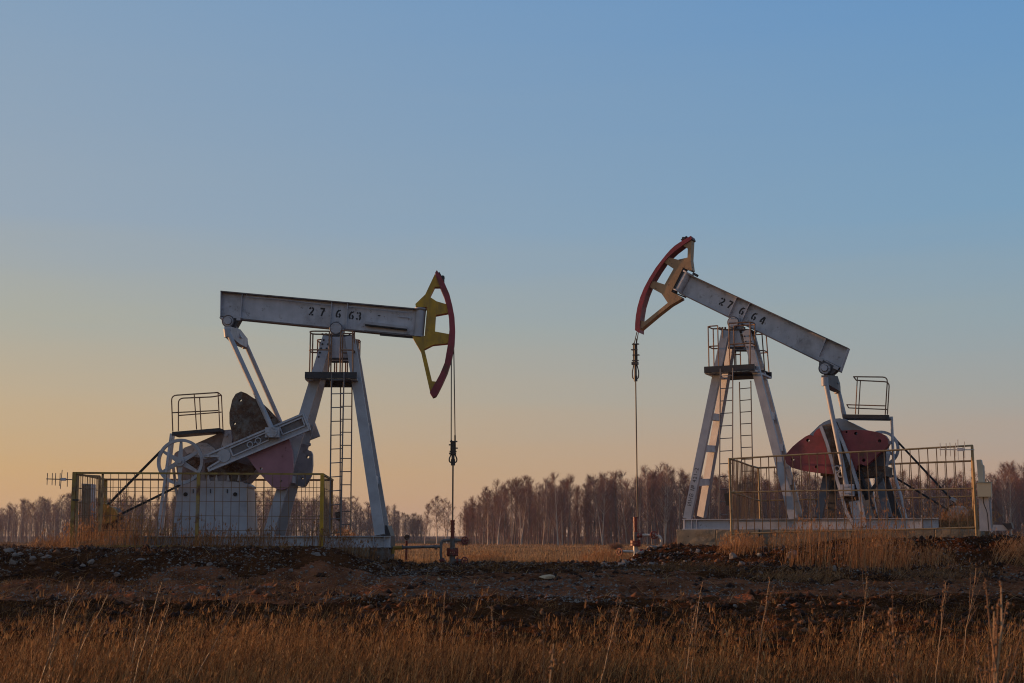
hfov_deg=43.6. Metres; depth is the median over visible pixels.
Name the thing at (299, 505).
birch tree
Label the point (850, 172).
sky
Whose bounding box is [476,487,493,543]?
birch tree
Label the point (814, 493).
birch tree
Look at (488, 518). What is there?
birch tree
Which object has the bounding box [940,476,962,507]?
birch tree
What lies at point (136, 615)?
dry weed
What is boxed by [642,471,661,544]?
birch tree
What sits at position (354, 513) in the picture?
birch tree
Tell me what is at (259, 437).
pumpjack
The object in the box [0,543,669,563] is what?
stubble
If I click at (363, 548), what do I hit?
concrete block
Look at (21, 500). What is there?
birch tree
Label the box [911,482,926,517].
birch tree
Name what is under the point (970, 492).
birch tree
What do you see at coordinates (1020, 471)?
birch tree
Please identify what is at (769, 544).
dry grass clump
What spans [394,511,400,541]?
birch tree
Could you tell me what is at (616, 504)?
birch tree
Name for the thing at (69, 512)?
birch tree
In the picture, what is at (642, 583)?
dirt track
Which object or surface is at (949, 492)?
birch tree
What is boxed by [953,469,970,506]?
birch tree
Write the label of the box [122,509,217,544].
dry grass clump
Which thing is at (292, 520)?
birch tree
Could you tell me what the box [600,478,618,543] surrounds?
birch tree
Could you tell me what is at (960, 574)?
dry grass clump
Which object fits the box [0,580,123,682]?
dry grass clump
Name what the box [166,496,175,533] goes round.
birch tree
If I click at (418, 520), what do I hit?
birch tree
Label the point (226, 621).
dry weed
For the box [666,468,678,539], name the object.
birch tree
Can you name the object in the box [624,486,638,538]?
birch tree
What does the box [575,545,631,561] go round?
dry grass clump
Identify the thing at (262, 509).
birch tree
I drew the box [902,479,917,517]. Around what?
birch tree
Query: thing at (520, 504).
birch tree
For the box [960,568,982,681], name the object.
dry weed
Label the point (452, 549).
wellhead
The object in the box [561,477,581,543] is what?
birch tree
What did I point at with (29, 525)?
birch tree
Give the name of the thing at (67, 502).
birch tree
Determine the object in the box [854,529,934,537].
concrete block
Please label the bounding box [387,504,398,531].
birch tree
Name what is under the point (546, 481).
birch tree
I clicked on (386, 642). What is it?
dry grass clump
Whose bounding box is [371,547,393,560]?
concrete block
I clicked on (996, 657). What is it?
dry weed
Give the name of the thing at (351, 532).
dry grass clump
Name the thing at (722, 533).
concrete block
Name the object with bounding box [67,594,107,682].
dry weed
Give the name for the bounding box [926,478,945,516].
birch tree
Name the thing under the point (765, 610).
dry weed
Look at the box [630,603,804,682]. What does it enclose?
dry grass clump
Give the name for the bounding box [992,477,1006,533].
birch tree
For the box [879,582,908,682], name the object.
dry weed
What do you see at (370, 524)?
birch tree
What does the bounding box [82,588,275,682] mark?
dry grass clump
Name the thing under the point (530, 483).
birch tree
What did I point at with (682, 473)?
birch tree
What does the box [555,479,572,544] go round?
birch tree
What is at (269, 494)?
birch tree
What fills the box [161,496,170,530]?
birch tree
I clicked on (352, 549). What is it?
dry grass clump
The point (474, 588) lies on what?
gravel
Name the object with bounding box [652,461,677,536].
birch tree
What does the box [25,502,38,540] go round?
birch tree
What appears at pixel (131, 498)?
birch tree
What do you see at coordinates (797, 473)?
birch tree
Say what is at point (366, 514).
birch tree
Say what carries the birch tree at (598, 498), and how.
on the field
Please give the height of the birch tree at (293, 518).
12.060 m
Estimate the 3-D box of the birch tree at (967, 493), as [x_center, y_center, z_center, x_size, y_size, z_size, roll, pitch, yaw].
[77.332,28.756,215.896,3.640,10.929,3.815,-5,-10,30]
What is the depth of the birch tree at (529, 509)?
219.73 m
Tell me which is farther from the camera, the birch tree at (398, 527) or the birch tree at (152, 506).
the birch tree at (152, 506)
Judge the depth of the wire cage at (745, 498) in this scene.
32.76 m
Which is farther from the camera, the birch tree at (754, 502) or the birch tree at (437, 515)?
the birch tree at (437, 515)
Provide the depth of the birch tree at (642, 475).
219.83 m
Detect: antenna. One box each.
[46,470,71,488]
[940,439,973,459]
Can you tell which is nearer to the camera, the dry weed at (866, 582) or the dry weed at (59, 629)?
the dry weed at (59, 629)
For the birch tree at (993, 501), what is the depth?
209.58 m
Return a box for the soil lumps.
[0,533,1023,645]
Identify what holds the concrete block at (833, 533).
on the ground at (522, 611)
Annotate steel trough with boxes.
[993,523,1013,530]
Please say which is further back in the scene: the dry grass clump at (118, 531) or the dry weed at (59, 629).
the dry grass clump at (118, 531)
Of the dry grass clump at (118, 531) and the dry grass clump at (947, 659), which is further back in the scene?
the dry grass clump at (118, 531)
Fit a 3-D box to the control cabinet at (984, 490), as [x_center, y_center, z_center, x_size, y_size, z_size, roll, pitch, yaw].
[11.286,3.672,30.507,0.336,1.713,0.610,-4,-9,25]
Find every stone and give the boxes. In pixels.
[3,548,13,551]
[539,574,554,578]
[729,553,736,558]
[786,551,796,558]
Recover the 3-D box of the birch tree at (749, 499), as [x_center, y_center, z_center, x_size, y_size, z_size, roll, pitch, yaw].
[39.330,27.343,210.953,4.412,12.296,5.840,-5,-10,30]
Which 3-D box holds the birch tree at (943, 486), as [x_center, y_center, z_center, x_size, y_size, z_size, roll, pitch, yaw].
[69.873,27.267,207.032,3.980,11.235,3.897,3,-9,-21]
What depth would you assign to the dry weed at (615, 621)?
11.73 m
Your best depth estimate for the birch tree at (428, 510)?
252.74 m
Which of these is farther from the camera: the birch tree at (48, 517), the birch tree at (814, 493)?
the birch tree at (48, 517)
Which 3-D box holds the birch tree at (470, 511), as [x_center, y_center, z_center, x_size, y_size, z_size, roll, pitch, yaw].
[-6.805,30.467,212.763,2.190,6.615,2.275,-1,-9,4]
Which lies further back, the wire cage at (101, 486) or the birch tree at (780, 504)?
the birch tree at (780, 504)
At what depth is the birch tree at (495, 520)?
221.16 m
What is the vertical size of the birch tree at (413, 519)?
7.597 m
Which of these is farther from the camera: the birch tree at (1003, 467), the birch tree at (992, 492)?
the birch tree at (992, 492)
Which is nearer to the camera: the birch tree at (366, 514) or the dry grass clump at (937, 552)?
the dry grass clump at (937, 552)
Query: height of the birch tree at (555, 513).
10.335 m
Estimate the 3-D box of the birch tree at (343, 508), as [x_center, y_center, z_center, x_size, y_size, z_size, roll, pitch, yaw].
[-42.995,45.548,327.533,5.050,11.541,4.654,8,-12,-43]
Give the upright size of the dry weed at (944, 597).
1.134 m
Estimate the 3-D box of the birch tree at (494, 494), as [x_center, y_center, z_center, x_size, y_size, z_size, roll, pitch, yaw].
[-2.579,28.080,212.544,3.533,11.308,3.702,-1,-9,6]
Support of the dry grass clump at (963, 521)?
on the ground at (522, 611)
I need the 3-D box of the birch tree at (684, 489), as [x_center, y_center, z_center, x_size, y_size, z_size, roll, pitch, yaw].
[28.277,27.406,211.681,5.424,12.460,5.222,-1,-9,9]
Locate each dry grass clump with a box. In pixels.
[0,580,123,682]
[26,602,166,682]
[28,524,99,547]
[59,498,174,545]
[59,513,133,548]
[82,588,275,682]
[83,513,138,543]
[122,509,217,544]
[181,519,300,547]
[209,581,371,674]
[301,518,380,561]
[322,589,459,682]
[336,526,358,535]
[364,579,516,669]
[455,549,510,561]
[481,599,669,682]
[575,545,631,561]
[589,587,756,682]
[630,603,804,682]
[715,530,764,553]
[731,510,831,555]
[749,561,857,583]
[766,580,921,678]
[777,495,899,571]
[834,607,1020,682]
[840,496,925,574]
[883,547,1000,581]
[887,533,956,568]
[923,495,1000,535]
[980,525,1023,566]
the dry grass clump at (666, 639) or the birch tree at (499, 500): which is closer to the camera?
the dry grass clump at (666, 639)
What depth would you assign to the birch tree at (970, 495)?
213.73 m
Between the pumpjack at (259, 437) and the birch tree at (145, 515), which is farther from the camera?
the birch tree at (145, 515)
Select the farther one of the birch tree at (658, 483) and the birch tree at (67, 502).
the birch tree at (67, 502)
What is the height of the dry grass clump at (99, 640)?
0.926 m
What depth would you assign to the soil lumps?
23.41 m
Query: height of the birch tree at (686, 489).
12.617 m
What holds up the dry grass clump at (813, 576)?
on the ground at (522, 611)
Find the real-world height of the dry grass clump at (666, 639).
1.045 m
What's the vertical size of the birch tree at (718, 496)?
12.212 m
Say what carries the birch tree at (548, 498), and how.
on the field
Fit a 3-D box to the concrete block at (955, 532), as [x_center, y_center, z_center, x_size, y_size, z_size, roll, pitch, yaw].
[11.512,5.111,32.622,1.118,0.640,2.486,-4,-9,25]
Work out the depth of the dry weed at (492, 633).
13.21 m
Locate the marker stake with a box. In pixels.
[404,535,409,559]
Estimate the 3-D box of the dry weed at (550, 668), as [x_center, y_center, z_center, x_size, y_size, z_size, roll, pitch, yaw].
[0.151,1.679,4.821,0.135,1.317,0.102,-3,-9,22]
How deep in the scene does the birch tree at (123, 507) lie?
318.97 m
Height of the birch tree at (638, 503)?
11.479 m
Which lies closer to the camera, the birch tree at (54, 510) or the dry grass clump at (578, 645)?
the dry grass clump at (578, 645)
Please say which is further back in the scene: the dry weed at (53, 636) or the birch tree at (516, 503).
the birch tree at (516, 503)
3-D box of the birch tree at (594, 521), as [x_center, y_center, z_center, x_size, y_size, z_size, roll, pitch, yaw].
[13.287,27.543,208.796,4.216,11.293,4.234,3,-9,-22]
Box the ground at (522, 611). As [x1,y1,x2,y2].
[0,535,1023,682]
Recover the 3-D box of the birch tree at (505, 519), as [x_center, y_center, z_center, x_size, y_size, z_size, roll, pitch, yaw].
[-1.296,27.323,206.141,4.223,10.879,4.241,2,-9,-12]
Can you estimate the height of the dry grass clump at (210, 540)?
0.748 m
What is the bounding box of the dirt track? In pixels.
[0,560,1023,605]
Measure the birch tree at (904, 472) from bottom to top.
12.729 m
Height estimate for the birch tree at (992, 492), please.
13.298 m
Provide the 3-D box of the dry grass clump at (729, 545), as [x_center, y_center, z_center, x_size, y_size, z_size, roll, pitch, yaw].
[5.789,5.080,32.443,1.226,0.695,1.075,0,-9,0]
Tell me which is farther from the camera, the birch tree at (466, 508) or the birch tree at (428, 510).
the birch tree at (428, 510)
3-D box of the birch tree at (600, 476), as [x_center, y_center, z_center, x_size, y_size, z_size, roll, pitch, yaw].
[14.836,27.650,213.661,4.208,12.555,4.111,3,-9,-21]
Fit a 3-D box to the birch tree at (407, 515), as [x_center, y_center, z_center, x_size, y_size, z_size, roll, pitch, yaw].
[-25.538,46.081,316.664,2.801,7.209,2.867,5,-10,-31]
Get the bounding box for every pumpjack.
[97,270,457,548]
[631,236,970,529]
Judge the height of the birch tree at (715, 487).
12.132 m
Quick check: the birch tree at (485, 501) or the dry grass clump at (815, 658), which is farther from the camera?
the birch tree at (485, 501)
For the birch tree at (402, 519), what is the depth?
335.38 m
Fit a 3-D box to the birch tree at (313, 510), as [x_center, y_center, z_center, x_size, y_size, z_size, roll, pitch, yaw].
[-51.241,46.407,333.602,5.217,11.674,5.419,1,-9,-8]
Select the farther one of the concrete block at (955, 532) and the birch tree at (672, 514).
the birch tree at (672, 514)
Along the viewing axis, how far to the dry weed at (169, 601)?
12.72 m
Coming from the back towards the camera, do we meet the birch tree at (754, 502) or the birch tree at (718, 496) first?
the birch tree at (718, 496)
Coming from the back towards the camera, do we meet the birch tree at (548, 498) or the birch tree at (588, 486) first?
the birch tree at (588, 486)
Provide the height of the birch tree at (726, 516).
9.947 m
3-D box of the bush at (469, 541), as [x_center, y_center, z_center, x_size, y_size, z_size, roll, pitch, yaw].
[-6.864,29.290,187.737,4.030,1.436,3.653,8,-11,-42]
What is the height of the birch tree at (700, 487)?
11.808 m
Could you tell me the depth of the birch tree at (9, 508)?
329.01 m
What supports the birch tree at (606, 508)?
on the field
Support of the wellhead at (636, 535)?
on the ground at (522, 611)
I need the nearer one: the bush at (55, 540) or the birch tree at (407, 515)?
the bush at (55, 540)
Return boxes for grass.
[0,531,1023,635]
[0,594,1023,682]
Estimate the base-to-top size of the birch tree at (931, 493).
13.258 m
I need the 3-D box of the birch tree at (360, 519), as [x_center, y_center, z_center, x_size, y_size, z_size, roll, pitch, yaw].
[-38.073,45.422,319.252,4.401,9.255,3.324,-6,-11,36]
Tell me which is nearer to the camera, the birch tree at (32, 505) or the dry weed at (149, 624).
the dry weed at (149, 624)
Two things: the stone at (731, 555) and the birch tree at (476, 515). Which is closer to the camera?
the stone at (731, 555)
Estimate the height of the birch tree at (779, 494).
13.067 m
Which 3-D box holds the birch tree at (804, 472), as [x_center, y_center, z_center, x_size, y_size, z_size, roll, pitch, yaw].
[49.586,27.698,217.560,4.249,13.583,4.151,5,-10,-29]
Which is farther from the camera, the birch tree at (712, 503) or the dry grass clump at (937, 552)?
the birch tree at (712, 503)
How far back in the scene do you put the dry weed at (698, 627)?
12.69 m
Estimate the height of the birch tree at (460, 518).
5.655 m
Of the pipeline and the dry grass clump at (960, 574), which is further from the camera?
the pipeline
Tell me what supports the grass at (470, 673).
on the ground at (522, 611)
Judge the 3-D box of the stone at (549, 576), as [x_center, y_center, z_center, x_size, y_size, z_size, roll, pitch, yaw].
[0.715,5.019,27.290,0.358,0.109,0.252,5,-10,-29]
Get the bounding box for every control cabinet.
[81,484,95,531]
[976,460,992,531]
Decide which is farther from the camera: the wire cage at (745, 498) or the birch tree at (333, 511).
the birch tree at (333, 511)
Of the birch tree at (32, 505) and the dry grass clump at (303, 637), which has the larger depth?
the birch tree at (32, 505)
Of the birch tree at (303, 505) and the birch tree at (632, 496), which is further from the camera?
the birch tree at (303, 505)
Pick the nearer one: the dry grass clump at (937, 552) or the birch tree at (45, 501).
the dry grass clump at (937, 552)
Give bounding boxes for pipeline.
[391,545,439,553]
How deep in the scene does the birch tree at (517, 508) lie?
216.52 m
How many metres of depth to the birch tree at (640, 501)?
207.51 m
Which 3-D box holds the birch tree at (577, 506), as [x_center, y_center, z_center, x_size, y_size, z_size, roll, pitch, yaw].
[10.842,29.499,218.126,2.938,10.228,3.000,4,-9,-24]
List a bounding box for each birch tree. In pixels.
[0,501,15,541]
[0,508,7,541]
[9,507,17,541]
[15,498,28,541]
[18,499,31,541]
[23,504,36,541]
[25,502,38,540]
[34,495,45,538]
[38,498,51,538]
[44,502,52,541]
[47,503,59,537]
[53,494,67,538]
[62,493,70,539]
[63,492,78,515]
[65,503,75,522]
[115,497,125,521]
[119,492,131,517]
[124,495,139,535]
[136,495,145,535]
[136,498,149,523]
[140,502,151,535]
[147,503,155,535]
[149,497,167,535]
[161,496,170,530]
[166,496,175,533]
[256,492,261,520]
[258,492,270,534]
[260,488,273,514]
[287,495,299,532]
[289,503,295,535]
[291,498,300,535]
[293,502,305,535]
[298,497,311,535]
[307,499,319,530]
[312,494,325,534]
[326,494,338,530]
[333,496,344,531]
[335,498,349,532]
[344,496,357,530]
[346,497,362,535]
[353,507,363,534]
[361,501,371,535]
[367,511,374,535]
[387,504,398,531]
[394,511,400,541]
[399,512,406,540]
[405,514,412,531]
[406,514,415,541]
[413,519,419,538]
[420,504,432,543]
[424,494,445,543]
[438,497,456,543]
[456,511,463,544]
[462,504,470,534]
[466,505,475,544]
[472,504,481,543]
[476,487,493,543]
[481,489,494,544]
[489,479,500,544]
[491,483,508,545]
[492,495,501,541]
[494,481,513,544]
[501,477,521,544]
[502,491,513,544]
[508,477,527,542]
[509,478,527,544]
[510,480,538,543]
[514,474,542,544]
[518,475,530,543]
[525,480,539,544]
[531,489,543,542]
[534,477,557,544]
[537,480,557,543]
[543,471,567,545]
[548,486,563,544]
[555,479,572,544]
[555,490,570,544]
[559,474,580,544]
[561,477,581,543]
[570,487,582,544]
[577,482,591,544]
[582,474,596,542]
[584,471,614,544]
[586,478,603,544]
[593,478,613,544]
[596,471,608,544]
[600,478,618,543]
[602,471,628,544]
[607,468,626,542]
[609,470,634,543]
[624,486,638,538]
[629,484,647,539]
[632,479,646,543]
[634,466,658,544]
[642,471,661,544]
[643,467,664,544]
[651,463,678,543]
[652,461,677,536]
[660,472,680,543]
[666,466,686,529]
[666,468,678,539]
[671,473,690,528]
[676,472,697,510]
[694,475,711,518]
[698,471,723,518]
[708,477,729,518]
[710,472,724,517]
[714,486,729,518]
[718,472,729,518]
[722,471,745,517]
[733,483,741,517]
[741,474,761,518]
[746,482,763,518]
[750,469,768,518]
[760,479,772,516]
[762,472,785,518]
[762,481,778,518]
[772,486,785,518]
[779,469,805,518]
[800,471,812,518]
[802,472,815,517]
[804,475,820,516]
[809,481,820,517]
[836,493,845,517]
[874,487,882,517]
[891,475,907,502]
[895,470,913,511]
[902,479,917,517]
[910,473,924,517]
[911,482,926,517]
[918,483,934,517]
[920,471,942,517]
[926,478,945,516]
[937,479,950,512]
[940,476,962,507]
[941,479,956,516]
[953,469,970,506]
[954,483,970,506]
[960,472,978,517]
[961,482,977,508]
[967,483,978,516]
[976,472,997,515]
[987,473,1002,532]
[992,466,1013,522]
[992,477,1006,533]
[995,460,1023,534]
[996,462,1019,533]
[1005,462,1023,534]
[1005,466,1023,533]
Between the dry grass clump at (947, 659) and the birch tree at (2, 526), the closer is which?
the dry grass clump at (947, 659)
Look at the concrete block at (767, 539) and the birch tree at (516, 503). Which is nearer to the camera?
the concrete block at (767, 539)
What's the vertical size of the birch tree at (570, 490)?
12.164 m
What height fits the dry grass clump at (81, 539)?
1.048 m
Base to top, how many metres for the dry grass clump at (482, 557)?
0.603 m
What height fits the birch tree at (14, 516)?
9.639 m
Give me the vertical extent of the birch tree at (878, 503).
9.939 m
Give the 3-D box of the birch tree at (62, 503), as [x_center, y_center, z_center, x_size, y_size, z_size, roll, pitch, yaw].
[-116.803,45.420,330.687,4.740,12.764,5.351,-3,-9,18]
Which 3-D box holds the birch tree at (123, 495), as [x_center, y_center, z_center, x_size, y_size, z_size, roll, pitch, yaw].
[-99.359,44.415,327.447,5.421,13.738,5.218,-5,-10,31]
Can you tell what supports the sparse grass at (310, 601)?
on the ground at (522, 611)
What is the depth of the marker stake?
35.11 m
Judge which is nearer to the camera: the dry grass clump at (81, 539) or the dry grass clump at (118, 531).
the dry grass clump at (81, 539)
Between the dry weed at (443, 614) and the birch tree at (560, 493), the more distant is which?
the birch tree at (560, 493)
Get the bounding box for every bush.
[48,539,64,545]
[456,537,472,545]
[606,542,626,549]
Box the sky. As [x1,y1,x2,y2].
[0,0,1023,535]
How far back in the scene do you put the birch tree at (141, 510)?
324.24 m
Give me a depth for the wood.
246.83 m
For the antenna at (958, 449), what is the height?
0.495 m
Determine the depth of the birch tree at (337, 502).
316.25 m
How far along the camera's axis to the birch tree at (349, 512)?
332.24 m
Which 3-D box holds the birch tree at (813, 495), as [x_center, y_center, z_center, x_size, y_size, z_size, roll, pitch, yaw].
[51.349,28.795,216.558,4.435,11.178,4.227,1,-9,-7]
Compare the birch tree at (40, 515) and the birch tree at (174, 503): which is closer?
the birch tree at (174, 503)
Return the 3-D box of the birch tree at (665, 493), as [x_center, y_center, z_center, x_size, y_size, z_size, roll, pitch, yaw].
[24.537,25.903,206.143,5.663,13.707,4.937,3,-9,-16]
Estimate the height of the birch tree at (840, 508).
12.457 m
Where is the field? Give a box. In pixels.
[0,536,671,561]
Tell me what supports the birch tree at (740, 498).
on the field
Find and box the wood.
[0,469,1023,544]
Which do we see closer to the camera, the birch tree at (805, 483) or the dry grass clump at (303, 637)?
the dry grass clump at (303, 637)
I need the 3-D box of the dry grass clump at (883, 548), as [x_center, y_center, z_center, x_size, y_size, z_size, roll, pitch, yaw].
[8.522,4.479,29.640,1.966,1.839,2.009,0,-9,0]
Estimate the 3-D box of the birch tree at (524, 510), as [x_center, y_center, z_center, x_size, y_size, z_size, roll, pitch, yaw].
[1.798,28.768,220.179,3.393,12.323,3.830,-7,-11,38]
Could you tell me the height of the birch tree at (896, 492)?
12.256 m
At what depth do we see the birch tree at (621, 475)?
216.33 m
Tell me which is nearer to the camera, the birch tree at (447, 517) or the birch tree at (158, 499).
the birch tree at (447, 517)
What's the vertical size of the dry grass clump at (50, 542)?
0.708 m
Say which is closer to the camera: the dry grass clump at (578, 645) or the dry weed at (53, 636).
the dry weed at (53, 636)
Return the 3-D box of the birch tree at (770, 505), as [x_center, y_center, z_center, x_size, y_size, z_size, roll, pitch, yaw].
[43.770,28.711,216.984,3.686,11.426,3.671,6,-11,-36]
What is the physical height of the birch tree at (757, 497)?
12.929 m
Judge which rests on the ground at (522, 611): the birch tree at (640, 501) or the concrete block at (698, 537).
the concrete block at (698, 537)
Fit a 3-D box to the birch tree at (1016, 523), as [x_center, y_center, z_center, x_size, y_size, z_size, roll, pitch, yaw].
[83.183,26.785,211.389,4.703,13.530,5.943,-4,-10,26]
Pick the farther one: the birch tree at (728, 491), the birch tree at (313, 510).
the birch tree at (313, 510)
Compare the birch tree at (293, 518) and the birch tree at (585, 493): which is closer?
the birch tree at (585, 493)
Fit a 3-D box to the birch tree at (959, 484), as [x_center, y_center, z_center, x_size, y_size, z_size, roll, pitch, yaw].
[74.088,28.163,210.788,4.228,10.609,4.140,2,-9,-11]
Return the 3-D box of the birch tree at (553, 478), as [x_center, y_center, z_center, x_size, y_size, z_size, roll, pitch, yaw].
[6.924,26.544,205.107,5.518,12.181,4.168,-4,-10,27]
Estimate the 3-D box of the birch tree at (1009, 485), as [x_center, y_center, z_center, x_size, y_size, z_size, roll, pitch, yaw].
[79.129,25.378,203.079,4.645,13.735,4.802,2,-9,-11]
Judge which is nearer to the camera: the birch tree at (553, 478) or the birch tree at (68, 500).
the birch tree at (553, 478)
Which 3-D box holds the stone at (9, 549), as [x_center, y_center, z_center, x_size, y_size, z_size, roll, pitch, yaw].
[-11.268,4.684,28.682,0.234,0.128,0.202,-4,-9,23]
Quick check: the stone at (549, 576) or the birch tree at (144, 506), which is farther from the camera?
the birch tree at (144, 506)
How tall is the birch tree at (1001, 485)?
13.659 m
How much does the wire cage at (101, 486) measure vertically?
1.796 m
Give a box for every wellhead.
[439,520,468,563]
[616,517,662,555]
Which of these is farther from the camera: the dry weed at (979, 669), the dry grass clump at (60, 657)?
the dry grass clump at (60, 657)
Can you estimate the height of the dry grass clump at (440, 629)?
1.136 m
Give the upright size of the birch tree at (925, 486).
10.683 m
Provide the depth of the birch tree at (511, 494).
204.82 m
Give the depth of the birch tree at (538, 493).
217.99 m
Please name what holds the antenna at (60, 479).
attached to the wire cage at (101, 486)
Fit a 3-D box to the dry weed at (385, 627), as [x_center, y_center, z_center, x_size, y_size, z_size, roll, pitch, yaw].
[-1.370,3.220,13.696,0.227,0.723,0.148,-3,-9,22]
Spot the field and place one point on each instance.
(431, 540)
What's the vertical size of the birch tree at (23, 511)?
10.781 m
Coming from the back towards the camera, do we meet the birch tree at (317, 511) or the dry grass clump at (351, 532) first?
the birch tree at (317, 511)
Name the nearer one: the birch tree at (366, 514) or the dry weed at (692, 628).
the dry weed at (692, 628)
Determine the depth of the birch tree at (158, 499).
329.99 m
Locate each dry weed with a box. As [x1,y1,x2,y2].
[40,577,82,682]
[48,602,57,681]
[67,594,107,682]
[128,590,145,682]
[133,569,170,682]
[144,591,172,682]
[194,594,241,680]
[373,608,393,667]
[439,587,445,670]
[490,606,499,672]
[539,609,571,682]
[600,596,628,682]
[685,602,705,682]
[691,581,705,682]
[755,577,775,682]
[857,560,875,682]
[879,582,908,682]
[935,581,950,682]
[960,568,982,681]
[974,600,1016,682]
[983,578,1023,682]
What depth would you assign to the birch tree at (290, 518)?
336.23 m
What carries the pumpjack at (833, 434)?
on the concrete block at (926, 532)
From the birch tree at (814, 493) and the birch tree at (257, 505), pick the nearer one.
the birch tree at (814, 493)
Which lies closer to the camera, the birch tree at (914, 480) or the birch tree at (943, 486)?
the birch tree at (943, 486)
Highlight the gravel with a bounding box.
[0,534,1023,606]
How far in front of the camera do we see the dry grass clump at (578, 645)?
13.17 m
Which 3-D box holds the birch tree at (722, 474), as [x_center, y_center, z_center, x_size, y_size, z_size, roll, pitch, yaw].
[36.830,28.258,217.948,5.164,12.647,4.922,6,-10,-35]
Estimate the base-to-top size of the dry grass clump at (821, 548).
1.964 m
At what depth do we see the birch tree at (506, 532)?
214.19 m
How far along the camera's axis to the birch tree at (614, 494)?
208.36 m
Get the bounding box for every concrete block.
[337,547,371,556]
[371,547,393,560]
[676,529,718,545]
[716,530,759,545]
[760,529,808,545]
[808,529,851,540]
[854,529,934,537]
[935,529,989,536]
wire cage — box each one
[70,472,333,547]
[728,445,977,543]
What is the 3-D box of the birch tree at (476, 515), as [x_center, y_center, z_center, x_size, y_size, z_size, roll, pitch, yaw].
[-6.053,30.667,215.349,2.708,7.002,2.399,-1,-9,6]
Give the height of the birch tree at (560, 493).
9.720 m
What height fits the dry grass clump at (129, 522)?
1.406 m
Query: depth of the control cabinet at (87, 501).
31.17 m
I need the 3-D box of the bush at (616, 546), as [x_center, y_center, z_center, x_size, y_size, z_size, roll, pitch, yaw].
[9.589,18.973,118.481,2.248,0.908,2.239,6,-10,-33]

